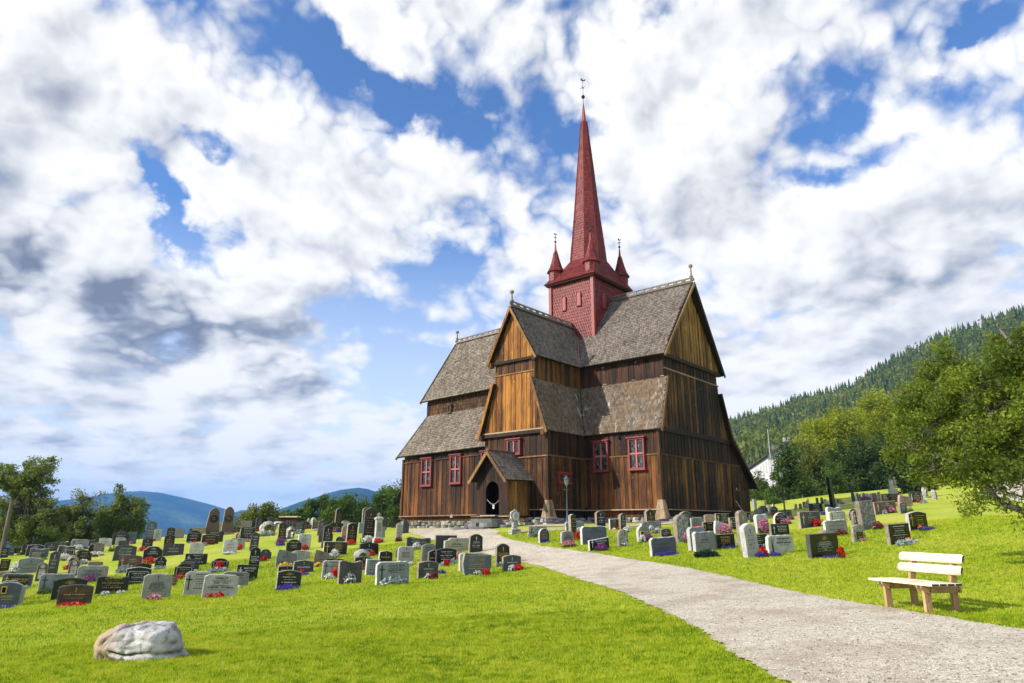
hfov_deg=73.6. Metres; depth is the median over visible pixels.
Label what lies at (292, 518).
wooden shed
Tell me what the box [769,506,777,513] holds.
gravestone
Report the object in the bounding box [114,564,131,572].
silver leaf plant
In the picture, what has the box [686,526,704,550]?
gravestone
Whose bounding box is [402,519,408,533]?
gravestone
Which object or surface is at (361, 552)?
boulder gravestone
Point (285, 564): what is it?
pansy clump
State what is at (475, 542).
gravestone
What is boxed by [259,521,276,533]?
boulder gravestone
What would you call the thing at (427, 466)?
window
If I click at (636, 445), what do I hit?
window
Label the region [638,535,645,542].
daisy clump
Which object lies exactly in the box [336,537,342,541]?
gravestone
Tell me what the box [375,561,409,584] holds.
gravestone
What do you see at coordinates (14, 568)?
daisy clump
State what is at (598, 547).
purple flower clump
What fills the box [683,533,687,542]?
pink flower clump
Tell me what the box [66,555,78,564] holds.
boulder gravestone
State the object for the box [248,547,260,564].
gravestone
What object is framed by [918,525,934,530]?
lobelia clump
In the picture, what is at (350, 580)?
daisy clump
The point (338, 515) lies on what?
gravestone
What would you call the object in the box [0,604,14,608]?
lobelia clump
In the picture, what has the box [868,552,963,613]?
park bench
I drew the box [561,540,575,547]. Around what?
pink flower clump
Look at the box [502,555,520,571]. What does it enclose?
gravestone
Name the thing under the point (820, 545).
gravestone
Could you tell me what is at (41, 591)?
green plant
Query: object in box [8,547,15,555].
gravestone
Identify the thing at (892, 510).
pink flower clump
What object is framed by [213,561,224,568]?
begonia clump
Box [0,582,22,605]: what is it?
gravestone
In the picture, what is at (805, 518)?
gravestone
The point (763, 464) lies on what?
white building
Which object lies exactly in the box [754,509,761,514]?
gravestone
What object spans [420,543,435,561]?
gravestone
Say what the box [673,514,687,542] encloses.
gravestone
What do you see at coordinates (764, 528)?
pink flower clump
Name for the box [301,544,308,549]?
begonia clump
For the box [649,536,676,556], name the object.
gravestone
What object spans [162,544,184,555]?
gravestone
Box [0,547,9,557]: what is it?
gravestone
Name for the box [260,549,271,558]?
gravestone
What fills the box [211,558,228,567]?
gravestone
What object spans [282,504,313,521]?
shrub
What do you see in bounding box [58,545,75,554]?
gravestone
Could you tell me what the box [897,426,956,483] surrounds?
tree
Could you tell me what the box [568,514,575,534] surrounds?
gravestone
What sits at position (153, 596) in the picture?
pink flower clump
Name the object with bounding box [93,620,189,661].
boulder
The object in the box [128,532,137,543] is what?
gravestone
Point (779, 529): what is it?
gravestone
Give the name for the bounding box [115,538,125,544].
gravestone
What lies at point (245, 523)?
gravestone
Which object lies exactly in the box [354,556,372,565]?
gravestone
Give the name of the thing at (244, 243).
sky
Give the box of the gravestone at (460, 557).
[458,552,483,570]
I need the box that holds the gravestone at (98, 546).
[93,543,104,552]
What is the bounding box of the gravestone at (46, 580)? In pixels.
[38,573,74,593]
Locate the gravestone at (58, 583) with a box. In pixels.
[50,578,87,600]
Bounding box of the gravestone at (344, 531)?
[341,526,346,536]
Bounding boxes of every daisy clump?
[9,562,19,573]
[60,553,69,560]
[74,544,83,549]
[80,559,88,563]
[90,551,104,555]
[100,591,109,594]
[222,551,235,554]
[324,572,334,578]
[329,549,339,557]
[344,573,355,583]
[361,535,372,542]
[412,542,420,549]
[508,564,515,570]
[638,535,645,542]
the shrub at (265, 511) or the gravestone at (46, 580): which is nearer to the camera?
the gravestone at (46, 580)
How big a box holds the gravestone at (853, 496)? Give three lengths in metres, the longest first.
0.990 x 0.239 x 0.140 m
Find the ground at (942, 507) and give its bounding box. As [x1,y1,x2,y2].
[0,477,1023,682]
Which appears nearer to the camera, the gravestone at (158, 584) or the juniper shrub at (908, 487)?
the gravestone at (158, 584)
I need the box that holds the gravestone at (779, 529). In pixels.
[769,523,789,534]
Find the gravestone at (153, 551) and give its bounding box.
[142,546,162,558]
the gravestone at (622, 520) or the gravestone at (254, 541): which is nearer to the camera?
the gravestone at (622, 520)
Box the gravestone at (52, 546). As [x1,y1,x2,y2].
[44,542,58,550]
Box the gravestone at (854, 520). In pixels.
[850,511,857,524]
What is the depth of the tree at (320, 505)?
79.35 m
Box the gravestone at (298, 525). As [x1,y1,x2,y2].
[292,522,304,531]
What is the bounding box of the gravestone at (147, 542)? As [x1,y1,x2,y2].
[142,538,152,546]
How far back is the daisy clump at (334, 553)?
29.15 m
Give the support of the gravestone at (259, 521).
on the ground at (942, 507)
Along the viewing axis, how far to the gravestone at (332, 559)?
27.42 m
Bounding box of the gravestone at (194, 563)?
[180,559,198,569]
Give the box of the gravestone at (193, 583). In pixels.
[183,571,211,594]
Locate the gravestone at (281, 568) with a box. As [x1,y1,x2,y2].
[277,566,292,571]
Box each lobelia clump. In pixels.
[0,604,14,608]
[275,583,298,590]
[655,550,678,555]
[755,551,766,557]
[768,551,781,556]
[821,554,836,557]
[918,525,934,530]
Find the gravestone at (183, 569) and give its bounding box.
[174,563,193,576]
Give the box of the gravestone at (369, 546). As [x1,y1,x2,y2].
[359,542,378,553]
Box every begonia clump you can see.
[55,601,85,606]
[142,557,155,563]
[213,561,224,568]
[213,591,223,597]
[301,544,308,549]
[331,568,337,576]
[347,539,355,545]
[374,538,382,542]
[443,559,449,565]
[482,568,490,574]
[513,564,523,570]
[573,531,579,539]
[758,545,768,556]
[812,518,820,526]
[837,545,845,558]
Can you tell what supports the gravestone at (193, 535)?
on the ground at (942, 507)
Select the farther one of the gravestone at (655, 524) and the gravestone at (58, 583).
the gravestone at (655, 524)
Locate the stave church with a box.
[395,78,758,527]
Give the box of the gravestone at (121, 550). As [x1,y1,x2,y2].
[112,545,136,560]
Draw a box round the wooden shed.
[279,516,300,523]
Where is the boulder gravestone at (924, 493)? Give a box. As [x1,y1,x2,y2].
[921,487,928,497]
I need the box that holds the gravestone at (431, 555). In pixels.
[428,550,434,561]
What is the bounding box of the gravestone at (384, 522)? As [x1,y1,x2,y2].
[377,516,386,529]
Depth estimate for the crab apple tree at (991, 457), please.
16.00 m
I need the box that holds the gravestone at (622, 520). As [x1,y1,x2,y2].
[618,513,625,528]
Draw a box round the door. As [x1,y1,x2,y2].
[732,483,741,508]
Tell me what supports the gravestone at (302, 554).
on the ground at (942, 507)
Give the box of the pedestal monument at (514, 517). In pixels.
[508,509,520,534]
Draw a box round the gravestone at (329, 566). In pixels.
[321,560,339,578]
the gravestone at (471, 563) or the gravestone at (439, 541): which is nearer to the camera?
the gravestone at (471, 563)
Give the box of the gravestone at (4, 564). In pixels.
[0,559,10,570]
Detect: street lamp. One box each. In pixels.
[354,494,357,522]
[563,475,569,521]
[778,468,786,515]
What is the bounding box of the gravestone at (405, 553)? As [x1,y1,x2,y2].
[397,546,413,561]
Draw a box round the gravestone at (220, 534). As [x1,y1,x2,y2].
[206,531,223,541]
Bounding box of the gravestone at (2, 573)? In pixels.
[0,571,11,576]
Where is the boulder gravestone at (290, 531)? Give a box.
[286,527,294,537]
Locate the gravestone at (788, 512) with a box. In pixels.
[777,510,791,515]
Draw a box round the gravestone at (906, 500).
[898,495,912,505]
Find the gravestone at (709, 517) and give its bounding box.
[704,514,714,521]
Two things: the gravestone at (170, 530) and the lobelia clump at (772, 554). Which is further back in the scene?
the gravestone at (170, 530)
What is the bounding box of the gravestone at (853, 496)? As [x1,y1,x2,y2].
[851,492,854,501]
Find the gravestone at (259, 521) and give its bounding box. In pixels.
[255,517,262,530]
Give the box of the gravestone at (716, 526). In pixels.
[713,521,727,533]
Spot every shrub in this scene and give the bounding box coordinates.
[234,501,289,527]
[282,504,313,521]
[693,548,720,557]
[761,496,782,504]
[899,477,938,492]
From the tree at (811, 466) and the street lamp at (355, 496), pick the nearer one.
the street lamp at (355, 496)
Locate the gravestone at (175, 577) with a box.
[172,574,177,585]
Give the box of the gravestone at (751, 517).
[748,514,753,521]
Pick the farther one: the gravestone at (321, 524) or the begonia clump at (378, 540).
the gravestone at (321, 524)
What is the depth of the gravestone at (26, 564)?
29.60 m
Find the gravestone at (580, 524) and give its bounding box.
[565,521,583,530]
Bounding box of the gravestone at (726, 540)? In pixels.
[715,533,735,548]
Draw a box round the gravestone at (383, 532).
[382,527,385,537]
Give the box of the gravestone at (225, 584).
[201,574,238,597]
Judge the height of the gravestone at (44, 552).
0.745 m
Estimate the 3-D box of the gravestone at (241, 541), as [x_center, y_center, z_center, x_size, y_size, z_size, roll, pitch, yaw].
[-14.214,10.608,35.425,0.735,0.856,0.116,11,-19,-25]
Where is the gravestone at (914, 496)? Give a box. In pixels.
[908,491,922,502]
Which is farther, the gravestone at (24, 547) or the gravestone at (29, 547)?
the gravestone at (24, 547)
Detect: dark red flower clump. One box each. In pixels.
[428,572,438,578]
[834,529,847,535]
[872,521,883,529]
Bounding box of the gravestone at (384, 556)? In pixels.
[378,551,392,561]
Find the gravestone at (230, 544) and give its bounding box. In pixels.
[222,539,238,552]
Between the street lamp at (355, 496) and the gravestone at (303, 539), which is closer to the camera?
the gravestone at (303, 539)
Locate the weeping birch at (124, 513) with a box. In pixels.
[89,483,150,542]
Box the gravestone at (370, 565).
[365,559,379,574]
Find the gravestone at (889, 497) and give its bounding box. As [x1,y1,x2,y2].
[879,493,898,501]
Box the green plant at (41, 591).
[36,587,51,594]
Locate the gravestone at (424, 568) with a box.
[417,561,438,578]
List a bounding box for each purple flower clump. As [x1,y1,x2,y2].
[83,575,95,582]
[275,537,284,543]
[595,543,607,550]
[859,496,871,500]
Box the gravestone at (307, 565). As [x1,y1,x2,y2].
[293,560,313,571]
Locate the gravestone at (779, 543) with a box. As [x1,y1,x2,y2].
[765,535,793,552]
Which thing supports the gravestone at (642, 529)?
on the ground at (942, 507)
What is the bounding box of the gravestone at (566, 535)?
[560,531,573,542]
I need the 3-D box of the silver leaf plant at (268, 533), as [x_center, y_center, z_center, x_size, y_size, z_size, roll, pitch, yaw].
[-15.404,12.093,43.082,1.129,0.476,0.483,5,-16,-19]
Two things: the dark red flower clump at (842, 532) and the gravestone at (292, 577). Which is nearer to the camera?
the gravestone at (292, 577)
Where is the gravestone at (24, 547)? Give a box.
[21,544,39,552]
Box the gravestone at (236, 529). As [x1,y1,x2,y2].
[233,527,239,531]
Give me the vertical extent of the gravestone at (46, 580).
0.958 m
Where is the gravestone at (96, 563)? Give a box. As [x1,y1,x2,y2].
[88,561,102,565]
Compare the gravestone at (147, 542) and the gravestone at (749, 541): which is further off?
the gravestone at (147, 542)
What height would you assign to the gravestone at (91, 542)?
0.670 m
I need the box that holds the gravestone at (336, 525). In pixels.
[329,522,342,530]
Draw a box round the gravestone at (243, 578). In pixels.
[223,571,249,585]
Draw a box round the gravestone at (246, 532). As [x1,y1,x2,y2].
[239,527,255,539]
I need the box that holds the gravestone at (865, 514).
[854,500,877,529]
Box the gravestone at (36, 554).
[31,552,40,557]
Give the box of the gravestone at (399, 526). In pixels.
[395,523,402,539]
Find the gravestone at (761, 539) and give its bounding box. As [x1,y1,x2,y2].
[739,533,766,549]
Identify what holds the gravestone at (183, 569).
on the ground at (942, 507)
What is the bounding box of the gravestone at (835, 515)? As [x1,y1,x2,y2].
[828,511,845,519]
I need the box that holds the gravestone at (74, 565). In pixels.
[68,560,80,575]
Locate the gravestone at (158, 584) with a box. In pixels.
[141,573,172,598]
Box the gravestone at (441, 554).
[435,548,456,563]
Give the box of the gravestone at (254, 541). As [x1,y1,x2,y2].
[249,532,259,550]
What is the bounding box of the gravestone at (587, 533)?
[580,526,606,544]
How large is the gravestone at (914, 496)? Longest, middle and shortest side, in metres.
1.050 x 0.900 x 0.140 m
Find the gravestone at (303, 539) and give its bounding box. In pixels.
[298,534,310,548]
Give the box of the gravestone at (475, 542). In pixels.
[468,534,482,552]
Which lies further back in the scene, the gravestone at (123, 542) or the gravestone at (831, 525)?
the gravestone at (123, 542)
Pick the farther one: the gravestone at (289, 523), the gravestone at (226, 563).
the gravestone at (289, 523)
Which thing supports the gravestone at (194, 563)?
on the ground at (942, 507)
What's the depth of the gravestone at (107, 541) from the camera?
38.86 m
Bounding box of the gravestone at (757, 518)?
[753,514,767,532]
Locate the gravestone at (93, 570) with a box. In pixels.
[76,565,108,580]
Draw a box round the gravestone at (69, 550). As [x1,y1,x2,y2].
[65,546,75,554]
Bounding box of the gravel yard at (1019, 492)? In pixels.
[980,482,1023,502]
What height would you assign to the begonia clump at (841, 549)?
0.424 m
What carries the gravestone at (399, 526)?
on the ground at (942, 507)
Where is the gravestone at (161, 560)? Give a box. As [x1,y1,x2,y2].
[154,556,166,566]
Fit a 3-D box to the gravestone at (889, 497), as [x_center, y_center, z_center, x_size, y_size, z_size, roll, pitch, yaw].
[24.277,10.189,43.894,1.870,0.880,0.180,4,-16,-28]
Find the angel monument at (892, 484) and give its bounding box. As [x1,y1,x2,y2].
[888,477,897,493]
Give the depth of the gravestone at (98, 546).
35.54 m
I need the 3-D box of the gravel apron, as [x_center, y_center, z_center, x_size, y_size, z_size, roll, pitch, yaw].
[3.406,9.926,37.192,2.305,0.184,5.928,-12,-19,38]
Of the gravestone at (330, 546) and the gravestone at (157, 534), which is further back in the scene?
the gravestone at (157, 534)
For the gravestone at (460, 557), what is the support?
on the ground at (942, 507)
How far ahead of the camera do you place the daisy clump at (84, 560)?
31.66 m
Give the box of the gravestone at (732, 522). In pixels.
[728,517,735,529]
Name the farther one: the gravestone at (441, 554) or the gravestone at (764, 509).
the gravestone at (764, 509)
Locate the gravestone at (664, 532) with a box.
[660,529,670,536]
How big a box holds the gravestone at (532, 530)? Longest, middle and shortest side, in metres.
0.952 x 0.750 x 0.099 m
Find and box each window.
[419,457,433,486]
[446,404,452,413]
[448,453,462,484]
[505,437,522,454]
[556,471,572,483]
[591,439,609,472]
[625,436,646,470]
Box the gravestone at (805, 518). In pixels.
[797,511,820,528]
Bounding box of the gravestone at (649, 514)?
[644,509,654,521]
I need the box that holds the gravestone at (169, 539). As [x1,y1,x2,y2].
[164,535,174,543]
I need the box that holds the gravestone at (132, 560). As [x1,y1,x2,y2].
[118,555,141,566]
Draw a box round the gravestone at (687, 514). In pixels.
[679,511,691,526]
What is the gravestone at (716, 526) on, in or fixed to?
on the ground at (942, 507)
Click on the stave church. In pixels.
(597, 385)
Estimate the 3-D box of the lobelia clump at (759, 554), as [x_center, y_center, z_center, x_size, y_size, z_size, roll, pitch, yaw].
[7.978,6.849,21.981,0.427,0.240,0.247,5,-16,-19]
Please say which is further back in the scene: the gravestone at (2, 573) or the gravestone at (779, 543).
the gravestone at (2, 573)
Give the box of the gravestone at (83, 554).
[74,550,91,560]
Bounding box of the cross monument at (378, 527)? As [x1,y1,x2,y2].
[372,513,383,542]
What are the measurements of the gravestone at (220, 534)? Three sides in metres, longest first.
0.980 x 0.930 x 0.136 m
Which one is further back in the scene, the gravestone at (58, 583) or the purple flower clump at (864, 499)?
the purple flower clump at (864, 499)
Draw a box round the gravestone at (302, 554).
[294,550,309,559]
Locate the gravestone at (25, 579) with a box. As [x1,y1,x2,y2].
[1,573,33,585]
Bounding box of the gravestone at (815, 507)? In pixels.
[808,503,822,511]
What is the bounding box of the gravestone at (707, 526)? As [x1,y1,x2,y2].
[702,521,713,531]
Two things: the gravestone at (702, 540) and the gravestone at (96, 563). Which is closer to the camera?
the gravestone at (702, 540)
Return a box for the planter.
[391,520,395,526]
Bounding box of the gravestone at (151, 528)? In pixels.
[143,521,156,539]
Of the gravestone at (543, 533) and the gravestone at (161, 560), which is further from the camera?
the gravestone at (161, 560)
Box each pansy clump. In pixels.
[276,562,292,565]
[314,562,322,566]
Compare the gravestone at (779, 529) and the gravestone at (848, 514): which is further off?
the gravestone at (848, 514)
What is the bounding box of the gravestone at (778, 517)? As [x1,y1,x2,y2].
[773,512,787,523]
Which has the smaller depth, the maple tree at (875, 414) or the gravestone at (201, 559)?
the gravestone at (201, 559)
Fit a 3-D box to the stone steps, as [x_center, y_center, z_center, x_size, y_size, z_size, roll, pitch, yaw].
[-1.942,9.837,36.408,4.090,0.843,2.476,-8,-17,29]
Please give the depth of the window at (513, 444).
39.59 m
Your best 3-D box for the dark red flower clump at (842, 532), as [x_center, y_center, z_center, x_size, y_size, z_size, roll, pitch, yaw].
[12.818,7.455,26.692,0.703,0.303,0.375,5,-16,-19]
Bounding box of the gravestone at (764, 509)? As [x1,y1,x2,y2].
[758,506,767,512]
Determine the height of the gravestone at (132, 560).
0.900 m
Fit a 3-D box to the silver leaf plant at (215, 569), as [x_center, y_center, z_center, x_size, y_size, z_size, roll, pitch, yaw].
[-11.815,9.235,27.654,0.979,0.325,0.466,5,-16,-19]
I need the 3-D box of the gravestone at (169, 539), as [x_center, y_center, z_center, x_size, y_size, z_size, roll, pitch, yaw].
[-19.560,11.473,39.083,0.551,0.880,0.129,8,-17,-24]
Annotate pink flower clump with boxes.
[146,593,160,599]
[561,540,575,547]
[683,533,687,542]
[718,523,732,533]
[758,518,769,533]
[780,519,791,523]
[888,507,896,512]
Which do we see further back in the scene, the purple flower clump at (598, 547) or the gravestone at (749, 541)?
the purple flower clump at (598, 547)
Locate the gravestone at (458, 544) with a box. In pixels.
[443,538,468,550]
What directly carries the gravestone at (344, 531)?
on the ground at (942, 507)
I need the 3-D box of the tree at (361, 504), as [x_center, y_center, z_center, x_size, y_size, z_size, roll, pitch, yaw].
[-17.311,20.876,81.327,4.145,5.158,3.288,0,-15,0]
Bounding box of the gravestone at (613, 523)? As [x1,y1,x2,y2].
[609,519,618,529]
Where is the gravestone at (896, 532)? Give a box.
[884,523,910,545]
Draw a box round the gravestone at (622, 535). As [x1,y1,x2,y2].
[617,529,628,546]
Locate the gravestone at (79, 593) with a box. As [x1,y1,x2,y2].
[56,584,93,603]
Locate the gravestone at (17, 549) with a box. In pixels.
[14,547,20,553]
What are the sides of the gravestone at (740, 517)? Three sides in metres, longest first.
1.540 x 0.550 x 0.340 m
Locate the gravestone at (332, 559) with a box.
[324,558,342,560]
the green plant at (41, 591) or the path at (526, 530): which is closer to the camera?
the green plant at (41, 591)
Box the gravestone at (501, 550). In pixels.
[495,543,509,565]
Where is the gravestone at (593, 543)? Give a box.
[588,537,608,550]
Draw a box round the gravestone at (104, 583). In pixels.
[94,576,129,594]
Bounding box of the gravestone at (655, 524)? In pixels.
[641,521,660,529]
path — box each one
[409,528,1023,682]
[521,522,672,531]
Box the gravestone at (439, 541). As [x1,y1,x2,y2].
[435,535,456,549]
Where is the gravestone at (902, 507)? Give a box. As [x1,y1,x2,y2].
[897,502,906,513]
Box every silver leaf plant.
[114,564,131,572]
[152,565,165,569]
[207,566,229,571]
[259,531,275,536]
[295,529,303,533]
[379,575,409,584]
[896,537,917,546]
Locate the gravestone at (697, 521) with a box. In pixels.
[690,517,701,526]
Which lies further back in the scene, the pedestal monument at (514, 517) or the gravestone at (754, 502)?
the gravestone at (754, 502)
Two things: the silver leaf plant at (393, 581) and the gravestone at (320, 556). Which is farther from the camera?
the gravestone at (320, 556)
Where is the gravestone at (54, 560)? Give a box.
[47,551,60,573]
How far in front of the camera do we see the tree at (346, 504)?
71.34 m
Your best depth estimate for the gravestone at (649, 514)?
32.02 m
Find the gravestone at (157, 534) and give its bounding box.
[153,529,162,540]
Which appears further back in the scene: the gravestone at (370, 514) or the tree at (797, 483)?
the tree at (797, 483)
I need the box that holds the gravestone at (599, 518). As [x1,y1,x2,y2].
[595,511,605,525]
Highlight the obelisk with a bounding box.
[826,477,835,507]
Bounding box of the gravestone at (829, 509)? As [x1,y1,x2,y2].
[825,507,841,519]
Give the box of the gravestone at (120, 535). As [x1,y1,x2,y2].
[112,532,128,544]
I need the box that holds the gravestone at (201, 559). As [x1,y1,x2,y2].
[185,554,207,564]
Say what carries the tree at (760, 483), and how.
on the ground at (942, 507)
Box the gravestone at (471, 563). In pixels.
[461,553,491,575]
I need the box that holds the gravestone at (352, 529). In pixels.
[345,523,357,541]
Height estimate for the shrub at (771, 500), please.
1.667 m
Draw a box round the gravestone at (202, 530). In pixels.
[193,528,205,533]
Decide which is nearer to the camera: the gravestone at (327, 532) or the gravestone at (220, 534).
the gravestone at (327, 532)
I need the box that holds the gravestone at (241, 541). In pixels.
[231,538,244,548]
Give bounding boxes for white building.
[749,436,821,489]
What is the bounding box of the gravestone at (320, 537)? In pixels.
[318,533,332,542]
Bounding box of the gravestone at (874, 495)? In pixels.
[872,493,877,500]
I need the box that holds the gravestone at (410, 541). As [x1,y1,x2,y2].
[405,537,430,547]
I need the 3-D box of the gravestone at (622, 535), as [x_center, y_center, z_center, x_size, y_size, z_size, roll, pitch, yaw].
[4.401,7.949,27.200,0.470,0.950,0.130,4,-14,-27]
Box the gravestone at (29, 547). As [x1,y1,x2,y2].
[25,544,44,555]
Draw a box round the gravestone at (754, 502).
[752,499,756,509]
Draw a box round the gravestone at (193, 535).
[186,530,201,541]
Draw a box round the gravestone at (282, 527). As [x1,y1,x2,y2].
[276,522,286,541]
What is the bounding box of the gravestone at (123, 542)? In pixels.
[118,540,128,545]
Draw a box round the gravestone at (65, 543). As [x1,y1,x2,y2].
[56,541,70,546]
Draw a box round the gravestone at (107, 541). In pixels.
[99,538,112,546]
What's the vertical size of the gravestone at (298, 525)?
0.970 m
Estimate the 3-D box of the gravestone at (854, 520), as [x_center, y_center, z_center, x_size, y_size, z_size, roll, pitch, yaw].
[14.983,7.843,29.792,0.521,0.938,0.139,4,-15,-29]
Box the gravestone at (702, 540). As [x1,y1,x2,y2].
[692,531,715,551]
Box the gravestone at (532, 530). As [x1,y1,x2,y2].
[527,526,546,536]
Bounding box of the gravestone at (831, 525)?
[822,519,847,532]
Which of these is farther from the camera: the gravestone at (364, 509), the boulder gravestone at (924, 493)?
the gravestone at (364, 509)
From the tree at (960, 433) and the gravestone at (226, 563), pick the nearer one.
the gravestone at (226, 563)
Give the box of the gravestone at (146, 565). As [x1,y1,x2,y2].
[135,563,151,567]
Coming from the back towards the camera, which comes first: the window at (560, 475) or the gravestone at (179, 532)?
the gravestone at (179, 532)
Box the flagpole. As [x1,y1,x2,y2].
[767,430,772,483]
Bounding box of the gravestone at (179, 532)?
[174,528,184,537]
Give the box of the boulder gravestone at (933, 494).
[931,490,937,499]
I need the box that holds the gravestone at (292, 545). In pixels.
[286,539,301,551]
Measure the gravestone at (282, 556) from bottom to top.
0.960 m
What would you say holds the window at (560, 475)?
in the stave church
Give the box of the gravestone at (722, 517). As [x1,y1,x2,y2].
[714,513,728,523]
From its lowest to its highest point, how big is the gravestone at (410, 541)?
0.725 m
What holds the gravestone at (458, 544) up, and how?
on the ground at (942, 507)
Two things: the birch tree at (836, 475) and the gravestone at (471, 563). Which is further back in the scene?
the birch tree at (836, 475)
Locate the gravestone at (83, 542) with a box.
[71,539,88,547]
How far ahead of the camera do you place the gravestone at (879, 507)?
34.11 m
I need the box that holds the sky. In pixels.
[0,0,1023,511]
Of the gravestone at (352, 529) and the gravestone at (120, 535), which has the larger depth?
the gravestone at (120, 535)
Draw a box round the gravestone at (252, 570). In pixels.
[236,564,258,578]
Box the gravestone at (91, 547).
[88,542,97,551]
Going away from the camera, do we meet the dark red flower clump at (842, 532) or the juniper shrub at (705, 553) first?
the juniper shrub at (705, 553)
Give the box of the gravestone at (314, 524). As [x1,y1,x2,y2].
[312,521,318,528]
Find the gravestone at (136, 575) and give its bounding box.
[125,567,151,584]
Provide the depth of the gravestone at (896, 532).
22.89 m
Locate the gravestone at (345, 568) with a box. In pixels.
[337,560,362,584]
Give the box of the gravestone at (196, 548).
[188,542,204,553]
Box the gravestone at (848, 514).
[847,509,855,519]
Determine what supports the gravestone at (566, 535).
on the ground at (942, 507)
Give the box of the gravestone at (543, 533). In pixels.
[538,528,548,542]
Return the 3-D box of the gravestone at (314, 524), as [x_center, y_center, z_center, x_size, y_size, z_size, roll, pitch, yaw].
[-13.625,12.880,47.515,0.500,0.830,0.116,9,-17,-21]
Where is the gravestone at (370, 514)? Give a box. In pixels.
[360,507,376,542]
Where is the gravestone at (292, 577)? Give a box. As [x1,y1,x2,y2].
[275,570,301,587]
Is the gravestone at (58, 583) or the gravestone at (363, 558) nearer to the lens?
the gravestone at (58, 583)
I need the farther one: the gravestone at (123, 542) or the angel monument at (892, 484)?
the angel monument at (892, 484)
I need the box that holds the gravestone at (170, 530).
[166,527,174,534]
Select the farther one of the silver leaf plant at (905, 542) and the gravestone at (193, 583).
the silver leaf plant at (905, 542)
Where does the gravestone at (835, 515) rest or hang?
on the ground at (942, 507)
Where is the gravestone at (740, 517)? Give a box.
[735,510,747,543]
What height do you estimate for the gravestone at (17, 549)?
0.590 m
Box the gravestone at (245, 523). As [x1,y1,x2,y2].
[240,520,251,529]
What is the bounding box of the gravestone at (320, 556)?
[313,550,329,563]
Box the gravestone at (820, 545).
[805,532,839,558]
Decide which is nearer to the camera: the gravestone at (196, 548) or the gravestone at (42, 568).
the gravestone at (42, 568)
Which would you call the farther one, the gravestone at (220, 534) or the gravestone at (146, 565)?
the gravestone at (220, 534)
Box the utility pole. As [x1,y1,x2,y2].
[0,500,21,554]
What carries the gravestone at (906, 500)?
on the ground at (942, 507)
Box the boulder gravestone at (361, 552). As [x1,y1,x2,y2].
[353,549,369,558]
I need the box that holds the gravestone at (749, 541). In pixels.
[739,523,760,557]
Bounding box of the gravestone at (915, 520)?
[905,511,927,530]
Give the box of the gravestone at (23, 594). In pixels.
[20,586,26,602]
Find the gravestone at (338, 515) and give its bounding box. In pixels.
[334,508,342,522]
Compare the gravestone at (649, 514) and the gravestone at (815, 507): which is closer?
the gravestone at (649, 514)
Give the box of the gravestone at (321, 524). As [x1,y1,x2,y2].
[317,520,325,535]
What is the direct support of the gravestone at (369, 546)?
on the ground at (942, 507)
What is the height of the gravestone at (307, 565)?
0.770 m
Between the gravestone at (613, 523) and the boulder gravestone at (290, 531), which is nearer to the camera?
the gravestone at (613, 523)
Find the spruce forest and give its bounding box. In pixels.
[730,303,1023,466]
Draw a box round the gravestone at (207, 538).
[201,534,218,543]
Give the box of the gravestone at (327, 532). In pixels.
[321,525,332,547]
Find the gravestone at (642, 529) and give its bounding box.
[636,523,649,541]
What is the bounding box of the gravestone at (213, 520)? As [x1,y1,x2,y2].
[205,508,219,532]
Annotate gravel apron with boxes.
[530,523,564,525]
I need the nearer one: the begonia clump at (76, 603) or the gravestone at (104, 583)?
the begonia clump at (76, 603)
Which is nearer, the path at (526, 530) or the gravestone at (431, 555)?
the gravestone at (431, 555)
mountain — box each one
[0,491,240,546]
[277,488,397,522]
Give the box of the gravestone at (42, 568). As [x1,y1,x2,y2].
[34,563,48,581]
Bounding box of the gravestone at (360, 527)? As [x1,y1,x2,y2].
[358,523,362,533]
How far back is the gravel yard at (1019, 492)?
40.43 m
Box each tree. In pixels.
[0,455,72,550]
[39,488,107,545]
[303,492,331,520]
[317,492,361,524]
[356,496,379,524]
[361,483,398,524]
[385,479,402,526]
[749,469,771,500]
[758,434,824,501]
[787,400,875,475]
[791,434,826,489]
[808,484,827,495]
[817,434,879,492]
[820,459,848,494]
[851,387,907,447]
[865,434,908,490]
[879,321,1023,534]
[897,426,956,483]
[928,416,1018,479]
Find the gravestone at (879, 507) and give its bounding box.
[873,501,896,514]
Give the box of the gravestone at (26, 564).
[16,558,43,573]
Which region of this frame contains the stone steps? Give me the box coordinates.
[450,518,518,530]
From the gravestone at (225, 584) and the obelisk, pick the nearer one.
the gravestone at (225, 584)
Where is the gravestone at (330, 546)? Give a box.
[323,541,347,554]
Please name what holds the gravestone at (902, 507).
on the ground at (942, 507)
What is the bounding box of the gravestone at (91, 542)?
[88,540,96,545]
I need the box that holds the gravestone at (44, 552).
[29,548,49,557]
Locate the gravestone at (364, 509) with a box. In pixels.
[361,507,367,522]
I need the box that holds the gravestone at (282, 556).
[275,549,296,566]
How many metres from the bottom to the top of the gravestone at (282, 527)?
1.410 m
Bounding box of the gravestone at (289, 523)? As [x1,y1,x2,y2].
[287,520,291,527]
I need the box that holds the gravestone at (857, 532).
[850,524,865,541]
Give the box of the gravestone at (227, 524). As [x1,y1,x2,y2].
[221,507,233,534]

